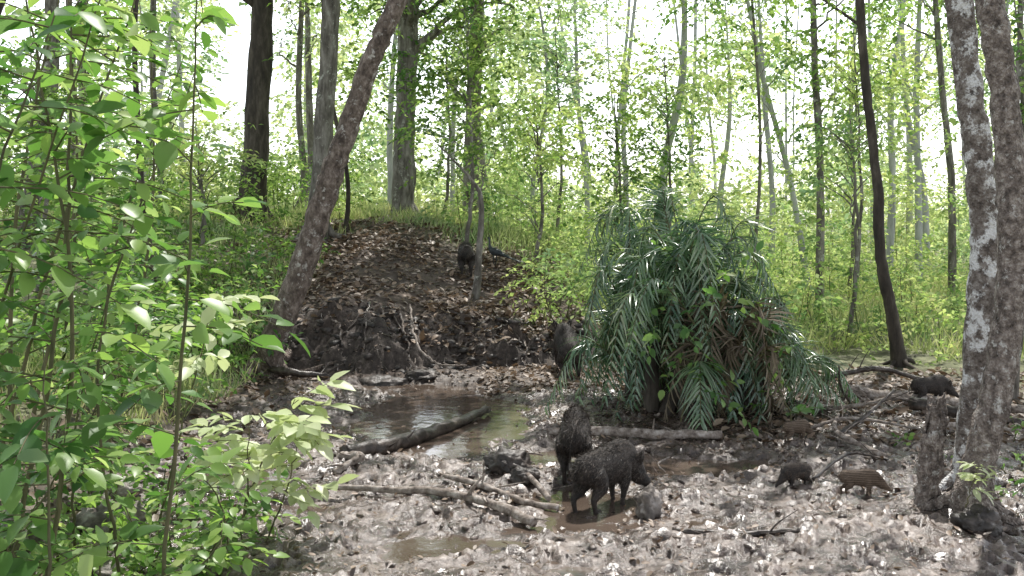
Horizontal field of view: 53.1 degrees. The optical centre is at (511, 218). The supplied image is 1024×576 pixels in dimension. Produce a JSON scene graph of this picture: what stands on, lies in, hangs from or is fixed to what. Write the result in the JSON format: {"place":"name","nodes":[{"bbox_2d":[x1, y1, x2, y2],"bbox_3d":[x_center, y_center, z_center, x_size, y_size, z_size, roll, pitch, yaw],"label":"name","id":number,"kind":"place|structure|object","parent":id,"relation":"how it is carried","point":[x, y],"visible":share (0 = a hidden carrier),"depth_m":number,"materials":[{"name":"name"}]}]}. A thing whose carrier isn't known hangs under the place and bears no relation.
{"place":"outdoors","nodes":[
{"label":"outdoors","id":0,"kind":"place"},
{"bbox_2d":[0,191,584,260],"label":"grass","id":1,"kind":"structure","parent":0,"point":[360,213],"depth_m":29.11,"materials":[{"name":"plant"}]},
{"bbox_2d":[0,217,1023,575],"bbox_3d":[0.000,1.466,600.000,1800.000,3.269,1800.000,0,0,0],"label":"ground","id":2,"kind":"structure","parent":0,"point":[854,539],"depth_m":10.78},
{"bbox_2d":[16,0,105,248],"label":"forest tree","id":3,"kind":"object","parent":2,"relation":"on","point":[51,5],"visible":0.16,"depth_m":25.83,"materials":[{"name":"green plant"}]},
{"bbox_2d":[0,10,130,298],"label":"tree","id":4,"kind":"object","parent":2,"relation":"on","point":[46,90],"visible":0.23,"depth_m":19.99,"materials":[{"name":"green plant"}]},
{"bbox_2d":[0,431,157,575],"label":"leafy sapling","id":5,"kind":"object","parent":2,"relation":"on","point":[106,455],"visible":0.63,"depth_m":6.07,"materials":[{"name":"green plant"}]},
{"bbox_2d":[0,346,164,575],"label":"leafy sapling","id":6,"kind":"object","parent":2,"relation":"on","point":[26,446],"visible":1,"depth_m":4.62,"materials":[{"name":"green plant"}]},
{"bbox_2d":[0,0,169,488],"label":"leafy sapling","id":7,"kind":"object","parent":2,"relation":"on","point":[71,16],"visible":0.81,"depth_m":5.78,"materials":[{"name":"green plant"}]},
{"bbox_2d":[0,0,172,360],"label":"leafy sapling","id":8,"kind":"object","parent":2,"relation":"on","point":[10,223],"visible":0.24,"depth_m":14.90,"materials":[{"name":"green plant"}]},
{"bbox_2d":[0,274,172,547],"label":"leafy sapling","id":9,"kind":"object","parent":2,"relation":"on","point":[151,367],"visible":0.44,"depth_m":7.91,"materials":[{"name":"green plant"}]},
{"bbox_2d":[0,0,181,443],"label":"leafy sapling","id":10,"kind":"object","parent":2,"relation":"on","point":[10,319],"visible":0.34,"depth_m":8.89,"materials":[{"name":"green plant"}]},
{"bbox_2d":[0,1,182,461],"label":"leafy sapling","id":11,"kind":"object","parent":2,"relation":"on","point":[65,279],"visible":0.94,"depth_m":5.07,"materials":[{"name":"green plant"}]},
{"bbox_2d":[0,0,204,452],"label":"leafy sapling","id":12,"kind":"object","parent":2,"relation":"on","point":[7,360],"visible":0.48,"depth_m":7.29,"materials":[{"name":"green plant"}]},
{"bbox_2d":[1,318,204,507],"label":"leafy sapling","id":13,"kind":"object","parent":2,"relation":"on","point":[144,376],"visible":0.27,"depth_m":9.17,"materials":[{"name":"green plant"}]},
{"bbox_2d":[0,0,208,415],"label":"leafy sapling","id":14,"kind":"object","parent":2,"relation":"on","point":[49,170],"visible":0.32,"depth_m":11.72,"materials":[{"name":"green plant"}]},
{"bbox_2d":[18,74,199,575],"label":"leafy sapling","id":15,"kind":"object","parent":2,"relation":"on","point":[128,358],"visible":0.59,"depth_m":7.39,"materials":[{"name":"green plant"}]},
{"bbox_2d":[72,499,146,534],"bbox_3d":[-3.532,2.675,9.026,0.652,0.431,0.679,0,0,0],"label":"rock","id":16,"kind":"object","parent":2,"relation":"on","point":[88,517],"visible":0.31,"depth_m":8.83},
{"bbox_2d":[0,0,229,575],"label":"leafy sapling","id":17,"kind":"object","parent":2,"relation":"on","point":[91,397],"visible":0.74,"depth_m":5.91,"materials":[{"name":"green plant"}]},
{"bbox_2d":[0,0,240,557],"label":"leafy sapling","id":18,"kind":"object","parent":2,"relation":"on","point":[149,20],"visible":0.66,"depth_m":7.04,"materials":[{"name":"green plant"}]},
{"bbox_2d":[35,56,212,473],"bbox_3d":[-3.603,0.580,9.694,1.309,4.362,1.852,0,0,0],"label":"leafy sapling","id":19,"kind":"object","parent":2,"relation":"on","point":[106,279],"visible":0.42,"depth_m":9.69,"materials":[{"name":"green plant"}]},
{"bbox_2d":[54,278,215,431],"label":"leafy sapling","id":20,"kind":"object","parent":2,"relation":"on","point":[117,322],"visible":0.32,"depth_m":11.87,"materials":[{"name":"green plant"}]},
{"bbox_2d":[48,22,240,396],"bbox_3d":[-4.473,-0.040,12.800,2.165,5.124,1.989,0,0,24],"label":"leafy sapling","id":21,"kind":"object","parent":2,"relation":"on","point":[219,159],"visible":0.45,"depth_m":12.64,"materials":[{"name":"green plant"}]},
{"bbox_2d":[98,0,200,209],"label":"forest tree","id":22,"kind":"object","parent":2,"relation":"on","point":[154,11],"visible":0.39,"depth_m":29.95,"materials":[{"name":"green plant"}]},
{"bbox_2d":[0,444,300,575],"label":"ground plants","id":23,"kind":"object","parent":2,"relation":"on","point":[147,556],"visible":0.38,"depth_m":8.24,"materials":[{"name":"green plant"}]},
{"bbox_2d":[7,0,310,575],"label":"leafy sapling","id":24,"kind":"object","parent":2,"relation":"on","point":[167,154],"visible":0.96,"depth_m":5.59,"materials":[{"name":"green plant"}]},
{"bbox_2d":[0,205,323,415],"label":"undergrowth","id":25,"kind":"object","parent":2,"relation":"on","point":[237,277],"visible":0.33,"depth_m":17.76,"materials":[{"name":"green plant"}]},
{"bbox_2d":[0,248,323,471],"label":"grass","id":26,"kind":"structure","parent":2,"relation":"on","point":[184,385],"depth_m":15.25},
{"bbox_2d":[0,366,341,575],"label":"leaf litter","id":27,"kind":"object","parent":2,"relation":"on","point":[255,411],"visible":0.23,"depth_m":13.76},
{"bbox_2d":[101,85,271,258],"bbox_3d":[-7.552,-0.860,23.899,3.738,4.210,3.642,0,0,0],"label":"tree","id":28,"kind":"object","parent":2,"relation":"on","point":[202,180],"visible":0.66,"depth_m":23.86,"materials":[{"name":"green plant"}]},
{"bbox_2d":[0,132,387,278],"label":"undergrowth","id":29,"kind":"object","parent":2,"relation":"on","point":[172,201],"visible":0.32,"depth_m":27.69,"materials":[{"name":"green plant"}]},
{"bbox_2d":[133,291,279,550],"bbox_3d":[-2.530,1.713,8.563,0.887,2.228,1.083,0,0,17],"label":"pale leaf shrub","id":30,"kind":"object","parent":2,"relation":"on","point":[208,364],"visible":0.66,"depth_m":8.45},
{"bbox_2d":[181,0,274,228],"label":"forest tree","id":31,"kind":"object","parent":2,"relation":"on","point":[258,85],"visible":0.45,"depth_m":29.70,"materials":[{"name":"brown plant"}]},
{"bbox_2d":[144,442,314,575],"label":"leafy sapling","id":32,"kind":"object","parent":2,"relation":"on","point":[220,562],"visible":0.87,"depth_m":6.98,"materials":[{"name":"green plant"}]},
{"bbox_2d":[178,495,286,575],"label":"leafy sapling","id":33,"kind":"object","parent":2,"relation":"on","point":[203,538],"visible":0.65,"depth_m":7.64,"materials":[{"name":"green plant"}]},
{"bbox_2d":[174,408,304,533],"bbox_3d":[-2.207,2.168,8.080,0.946,1.286,1.015,0,0,-42],"label":"pale leaf shrub","id":34,"kind":"object","parent":2,"relation":"on","point":[237,478],"visible":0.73,"depth_m":8.13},
{"bbox_2d":[179,371,361,540],"bbox_3d":[-2.026,2.081,8.524,1.507,1.510,1.280,0,0,0],"label":"pale leaf shrub","id":35,"kind":"object","parent":2,"relation":"on","point":[292,429],"visible":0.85,"depth_m":8.34,"materials":[{"name":"plant"}]},
{"bbox_2d":[243,428,358,540],"bbox_3d":[-1.808,2.251,8.740,0.898,1.104,0.904,0,0,16],"label":"pale leaf shrub","id":36,"kind":"object","parent":2,"relation":"on","point":[323,445],"visible":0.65,"depth_m":8.59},
{"bbox_2d":[262,351,345,377],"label":"fallen branch","id":37,"kind":"object","parent":2,"relation":"on","point":[283,370],"visible":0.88,"depth_m":17.59,"materials":[{"name":"brown wood"}]},
{"bbox_2d":[201,0,408,380],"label":"leaning tree","id":38,"kind":"object","parent":2,"relation":"on","point":[295,285],"visible":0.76,"depth_m":17.83,"materials":[{"name":"brown plant"}]},
{"bbox_2d":[233,0,377,211],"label":"forest tree","id":39,"kind":"object","parent":2,"relation":"on","point":[298,99],"visible":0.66,"depth_m":35.91,"materials":[{"name":"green plant"}]},
{"bbox_2d":[273,0,364,209],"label":"forest tree","id":40,"kind":"object","parent":2,"relation":"on","point":[308,42],"visible":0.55,"depth_m":39.89,"materials":[{"name":"grey plant"}]},
{"bbox_2d":[289,0,353,244],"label":"forest tree","id":41,"kind":"object","parent":2,"relation":"on","point":[324,108],"visible":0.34,"depth_m":26.80,"materials":[{"name":"grey plant"}]},
{"bbox_2d":[263,0,411,231],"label":"forest tree","id":42,"kind":"object","parent":2,"relation":"on","point":[347,180],"visible":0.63,"depth_m":28.03,"materials":[{"name":"green plant"}]},
{"bbox_2d":[136,214,601,365],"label":"leaf litter","id":43,"kind":"object","parent":2,"relation":"on","point":[432,306],"visible":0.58,"depth_m":22.90,"materials":[{"name":"plant"}]},
{"bbox_2d":[337,2,462,206],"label":"forest tree","id":44,"kind":"object","parent":2,"relation":"on","point":[389,153],"visible":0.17,"depth_m":41.90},
{"bbox_2d":[227,297,596,373],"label":"bank clods","id":45,"kind":"object","parent":2,"relation":"on","point":[371,324],"visible":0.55,"depth_m":19.02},
{"bbox_2d":[339,406,490,455],"bbox_3d":[-1.007,2.751,13.268,0.466,0.271,3.350,0,0,30],"label":"fallen log","id":46,"kind":"object","parent":2,"relation":"on","point":[397,441],"visible":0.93,"depth_m":12.74,"materials":[{"name":"brown wood"}]},
{"bbox_2d":[313,473,548,526],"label":"fallen branch","id":47,"kind":"object","parent":2,"relation":"on","point":[514,513],"visible":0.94,"depth_m":9.96,"materials":[{"name":"brown wood"}]},
{"bbox_2d":[292,0,589,213],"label":"forest tree","id":48,"kind":"object","parent":2,"relation":"on","point":[410,42],"visible":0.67,"depth_m":31.71,"materials":[{"name":"green plant"}]},
{"bbox_2d":[380,0,521,218],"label":"tree","id":49,"kind":"object","parent":2,"relation":"on","point":[446,93],"visible":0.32,"depth_m":32.93,"materials":[{"name":"green plant"}]},
{"bbox_2d":[418,0,514,210],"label":"forest tree","id":50,"kind":"object","parent":2,"relation":"on","point":[460,37],"visible":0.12,"depth_m":44.91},
{"bbox_2d":[387,0,556,241],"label":"tree","id":51,"kind":"object","parent":2,"relation":"on","point":[470,73],"visible":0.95,"depth_m":25.93,"materials":[{"name":"green plant"}]},
{"bbox_2d":[462,0,483,216],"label":"canopy tree","id":52,"kind":"object","parent":2,"relation":"on","point":[466,180],"visible":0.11,"depth_m":35.15,"materials":[{"name":"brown plant"}]},
{"bbox_2d":[384,72,564,298],"bbox_3d":[-0.812,-0.634,21.763,3.642,4.787,3.195,0,0,23],"label":"sapling","id":53,"kind":"object","parent":2,"relation":"on","point":[476,291],"visible":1,"depth_m":21.95,"materials":[{"name":"green plant"}]},
{"bbox_2d":[395,0,558,213],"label":"forest tree","id":54,"kind":"object","parent":2,"relation":"on","point":[481,161],"visible":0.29,"depth_m":39.57,"materials":[{"name":"green plant"}]},
{"bbox_2d":[0,80,993,274],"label":"undergrowth","id":55,"kind":"object","parent":2,"relation":"on","point":[280,111],"visible":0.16,"depth_m":47.84,"materials":[{"name":"plant"}]},
{"bbox_2d":[443,459,559,509],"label":"fallen branch","id":56,"kind":"object","parent":2,"relation":"on","point":[517,499],"visible":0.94,"depth_m":10.31,"materials":[{"name":"brown wood"}]},
{"bbox_2d":[483,446,532,474],"bbox_3d":[-0.043,2.652,11.005,0.520,0.400,0.436,0,0,-14],"label":"wet rock","id":57,"kind":"object","parent":2,"relation":"on","point":[502,459],"visible":0.72,"depth_m":10.88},
{"bbox_2d":[0,0,1016,270],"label":"distant forest","id":58,"kind":"object","parent":2,"relation":"on","point":[374,180],"visible":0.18,"depth_m":57.26,"materials":[{"name":"plant"}]},
{"bbox_2d":[22,333,1023,575],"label":"leaf litter","id":59,"kind":"object","parent":2,"relation":"on","point":[815,526],"visible":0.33,"depth_m":10.55,"materials":[{"name":"plant"}]},
{"bbox_2d":[45,337,1023,575],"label":"mud clods","id":60,"kind":"object","parent":2,"relation":"on","point":[592,546],"visible":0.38,"depth_m":9.78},
{"bbox_2d":[452,0,619,228],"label":"forest tree","id":61,"kind":"object","parent":2,"relation":"on","point":[545,54],"visible":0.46,"depth_m":37.96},
{"bbox_2d":[459,75,617,261],"bbox_3d":[0.699,-1.260,26.841,4.245,5.152,3.773,0,0,0],"label":"tree","id":62,"kind":"object","parent":2,"relation":"on","point":[529,138],"visible":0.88,"depth_m":26.98,"materials":[{"name":"green plant"}]},
{"bbox_2d":[469,0,639,235],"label":"tree","id":63,"kind":"object","parent":2,"relation":"on","point":[556,71],"visible":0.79,"depth_m":32.95,"materials":[{"name":"green plant"}]},
{"bbox_2d":[475,359,637,393],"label":"leaf litter","id":64,"kind":"object","parent":2,"relation":"on","point":[551,373],"visible":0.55,"depth_m":17.36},
{"bbox_2d":[503,0,627,260],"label":"forest tree","id":65,"kind":"object","parent":2,"relation":"on","point":[586,185],"visible":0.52,"depth_m":41.93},
{"bbox_2d":[552,319,584,376],"bbox_3d":[0.951,2.309,18.126,0.519,0.955,1.654,0,14,-8],"label":"wild boar","id":66,"kind":"object","parent":2,"relation":"on","point":[564,331],"visible":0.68,"depth_m":17.67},
{"bbox_2d":[554,404,593,486],"bbox_3d":[0.690,2.424,11.139,0.437,0.801,1.343,0,0,6],"label":"wild boar","id":67,"kind":"object","parent":2,"relation":"on","point":[573,438],"visible":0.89,"depth_m":10.70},
{"bbox_2d":[568,436,650,513],"bbox_3d":[0.986,2.536,10.157,0.399,0.738,1.240,0,0,42],"label":"wild boar","id":68,"kind":"object","parent":2,"relation":"on","point":[602,470],"visible":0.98,"depth_m":9.95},
{"bbox_2d":[540,77,696,262],"bbox_3d":[3.004,-0.765,29.049,4.507,6.403,3.823,0,0,0],"label":"tree","id":69,"kind":"object","parent":2,"relation":"on","point":[618,155],"visible":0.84,"depth_m":28.98,"materials":[{"name":"green plant"}]},
{"bbox_2d":[550,0,695,232],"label":"forest tree","id":70,"kind":"object","parent":2,"relation":"on","point":[632,27],"visible":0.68,"depth_m":44.94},
{"bbox_2d":[493,213,758,331],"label":"undergrowth","id":71,"kind":"object","parent":2,"relation":"on","point":[560,276],"visible":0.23,"depth_m":21.68,"materials":[{"name":"green plant"}]},
{"bbox_2d":[418,141,838,310],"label":"undergrowth","id":72,"kind":"object","parent":2,"relation":"on","point":[492,194],"visible":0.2,"depth_m":31.52,"materials":[{"name":"green plant"}]},
{"bbox_2d":[547,418,722,439],"bbox_3d":[1.524,2.613,12.820,2.159,0.311,0.461,0,0,0],"label":"fallen log","id":73,"kind":"object","parent":2,"relation":"on","point":[639,433],"visible":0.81,"depth_m":12.72,"materials":[{"name":"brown wood"}]},
{"bbox_2d":[634,483,663,519],"bbox_3d":[1.308,2.736,9.738,0.277,0.426,0.330,0,0,0],"label":"muddy rock","id":74,"kind":"object","parent":2,"relation":"on","point":[649,501],"visible":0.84,"depth_m":9.65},
{"bbox_2d":[590,36,733,229],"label":"tree","id":75,"kind":"object","parent":2,"relation":"on","point":[652,68],"visible":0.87,"depth_m":30.87,"materials":[{"name":"green plant"}]},
{"bbox_2d":[545,218,799,430],"bbox_3d":[2.304,1.450,14.215,3.693,2.914,3.197,0,0,0],"label":"palm clump","id":76,"kind":"object","parent":2,"relation":"on","point":[675,286],"visible":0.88,"depth_m":13.76,"materials":[{"name":"green plant"}]},
{"bbox_2d":[592,0,758,237],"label":"forest tree","id":77,"kind":"object","parent":2,"relation":"on","point":[681,79],"visible":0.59,"depth_m":33.90,"materials":[{"name":"green plant"}]},
{"bbox_2d":[578,180,773,394],"bbox_3d":[2.526,1.132,16.234,2.883,3.501,2.694,0,0,-40],"label":"palm clump","id":78,"kind":"object","parent":2,"relation":"on","point":[662,208],"visible":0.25,"depth_m":15.79,"materials":[{"name":"green plant"}]},
{"bbox_2d":[609,238,825,435],"bbox_3d":[2.723,1.536,13.418,2.792,2.537,1.921,0,0,0],"label":"climbing vine","id":79,"kind":"object","parent":2,"relation":"on","point":[650,337],"visible":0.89,"depth_m":13.20,"materials":[{"name":"green plant"}]},
{"bbox_2d":[679,2,790,249],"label":"forest tree","id":80,"kind":"object","parent":2,"relation":"on","point":[728,116],"visible":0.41,"depth_m":49.92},
{"bbox_2d":[672,510,799,537],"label":"fallen branch","id":81,"kind":"object","parent":2,"relation":"on","point":[758,533],"visible":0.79,"depth_m":8.92,"materials":[{"name":"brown wood"}]},
{"bbox_2d":[624,271,860,416],"bbox_3d":[3.338,1.785,15.078,3.145,2.144,2.868,0,0,0],"label":"palm clump","id":82,"kind":"object","parent":2,"relation":"on","point":[800,368],"visible":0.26,"depth_m":14.25,"materials":[{"name":"green plant"}]},
{"bbox_2d":[687,0,808,269],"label":"forest tree","id":83,"kind":"object","parent":2,"relation":"on","point":[770,166],"visible":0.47,"depth_m":44.91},
{"bbox_2d":[651,0,845,280],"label":"forest tree","id":84,"kind":"object","parent":2,"relation":"on","point":[776,51],"visible":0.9,"depth_m":29.96,"materials":[{"name":"green plant"}]},
{"bbox_2d":[670,0,854,295],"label":"forest tree","id":85,"kind":"object","parent":2,"relation":"on","point":[783,160],"visible":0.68,"depth_m":32.92,"materials":[{"name":"green plant"}]},
{"bbox_2d":[597,166,969,365],"bbox_3d":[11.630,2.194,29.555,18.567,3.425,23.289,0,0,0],"label":"undergrowth","id":86,"kind":"object","parent":2,"relation":"on","point":[947,316],"visible":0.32,"depth_m":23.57,"materials":[{"name":"green plant"}]},
{"bbox_2d":[543,222,1023,362],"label":"grass","id":87,"kind":"structure","parent":2,"relation":"on","point":[864,313],"depth_m":24.39,"materials":[{"name":"plant"}]},
{"bbox_2d":[775,462,813,487],"bbox_3d":[2.919,2.662,10.586,0.506,0.298,0.143,0,0,-25],"label":"wild boar piglet","id":88,"kind":"object","parent":2,"relation":"on","point":[790,473],"visible":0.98,"depth_m":10.54},
{"bbox_2d":[630,0,1022,368],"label":"forest tree","id":89,"kind":"object","parent":2,"relation":"on","point":[898,356],"visible":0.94,"depth_m":18.93,"materials":[{"name":"brown plant"}]},
{"bbox_2d":[768,0,918,310],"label":"forest tree","id":90,"kind":"object","parent":2,"relation":"on","point":[815,52],"visible":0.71,"depth_m":26.91,"materials":[{"name":"green plant"}]},
{"bbox_2d":[666,364,1023,445],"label":"leaf litter","id":91,"kind":"object","parent":2,"relation":"on","point":[903,387],"visible":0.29,"depth_m":14.06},
{"bbox_2d":[757,95,933,332],"bbox_3d":[7.831,-0.035,24.244,4.062,5.635,3.439,0,0,0],"label":"tree","id":92,"kind":"object","parent":2,"relation":"on","point":[851,150],"visible":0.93,"depth_m":24.06,"materials":[{"name":"green plant"}]},
{"bbox_2d":[789,24,909,297],"bbox_3d":[10.547,-1.791,32.225,3.654,8.756,3.615,0,0,23],"label":"tree","id":93,"kind":"object","parent":2,"relation":"on","point":[874,101],"visible":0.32,"depth_m":31.96,"materials":[{"name":"green plant"}]},
{"bbox_2d":[769,0,938,316],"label":"tree","id":94,"kind":"object","parent":2,"relation":"on","point":[844,75],"visible":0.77,"depth_m":26.82,"materials":[{"name":"green plant"}]},
{"bbox_2d":[836,467,892,494],"bbox_3d":[3.539,2.660,10.291,0.551,0.332,0.154,0,0,14],"label":"wild boar piglet","id":95,"kind":"object","parent":2,"relation":"on","point":[868,479],"visible":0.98,"depth_m":10.25},
{"bbox_2d":[821,346,921,380],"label":"fallen branch","id":96,"kind":"object","parent":2,"relation":"on","point":[878,368],"visible":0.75,"depth_m":16.33,"materials":[{"name":"brown wood"}]},
{"bbox_2d":[823,0,958,281],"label":"forest tree","id":97,"kind":"object","parent":2,"relation":"on","point":[917,163],"visible":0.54,"depth_m":35.90,"materials":[{"name":"green plant"}]},
{"bbox_2d":[827,0,959,266],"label":"forest tree","id":98,"kind":"object","parent":2,"relation":"on","point":[890,237],"visible":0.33,"depth_m":39.88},
{"bbox_2d":[790,0,1009,305],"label":"forest tree","id":99,"kind":"object","parent":2,"relation":"on","point":[952,244],"visible":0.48,"depth_m":29.93,"materials":[{"name":"green plant"}]},
{"bbox_2d":[838,0,977,272],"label":"forest tree","id":100,"kind":"object","parent":2,"relation":"on","point":[926,230],"visible":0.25,"depth_m":41.90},
{"bbox_2d":[908,392,948,511],"bbox_3d":[3.955,2.282,9.760,0.412,1.267,0.378,0,0,0],"label":"broken stump","id":101,"kind":"object","parent":2,"relation":"on","point":[929,466],"visible":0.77,"depth_m":9.67,"materials":[{"name":"wood"}]},
{"bbox_2d":[840,384,1023,413],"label":"fallen branch","id":102,"kind":"object","parent":2,"relation":"on","point":[872,393],"visible":0.46,"depth_m":15.35,"materials":[{"name":"brown wood"}]},
{"bbox_2d":[909,374,958,397],"bbox_3d":[6.311,2.567,15.310,0.837,0.492,0.278,0,0,-10],"label":"wild boar","id":103,"kind":"object","parent":2,"relation":"on","point":[940,385],"visible":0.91,"depth_m":15.23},
{"bbox_2d":[915,122,993,231],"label":"tree","id":104,"kind":"object","parent":2,"relation":"on","point":[954,139],"visible":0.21,"depth_m":27.86,"materials":[{"name":"green plant"}]},
{"bbox_2d":[911,0,1023,535],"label":"curved tree","id":105,"kind":"object","parent":2,"relation":"on","point":[991,415],"visible":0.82,"depth_m":9.39,"materials":[{"name":"grey plant"}]},
{"bbox_2d":[915,0,1023,399],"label":"tree","id":106,"kind":"object","parent":2,"relation":"on","point":[1018,71],"visible":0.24,"depth_m":15.46,"materials":[{"name":"green plant"}]},
{"bbox_2d":[939,0,1013,497],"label":"lichen tree","id":107,"kind":"object","parent":2,"relation":"on","point":[977,144],"visible":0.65,"depth_m":10.39,"materials":[{"name":"grey plant"}]},
{"bbox_2d":[950,502,1002,536],"bbox_3d":[4.109,2.711,9.063,0.435,0.368,0.402,0,0,26],"label":"wet rock","id":108,"kind":"object","parent":2,"relation":"on","point":[975,517],"visible":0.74,"depth_m":8.96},
{"bbox_2d":[957,461,997,507],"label":"pale leaf shrub","id":109,"kind":"object","parent":2,"relation":"on","point":[966,476],"visible":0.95,"depth_m":9.11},
{"bbox_2d":[0,0,1023,219],"label":"sky","id":110,"kind":"structure","parent":0,"point":[233,88],"materials":[{"name":"white"}]},
{"bbox_2d":[179,384,881,575],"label":"muddy water","id":111,"kind":"structure","parent":0,"point":[500,420],"depth_m":12.24,"materials":[{"name":"liquid"}]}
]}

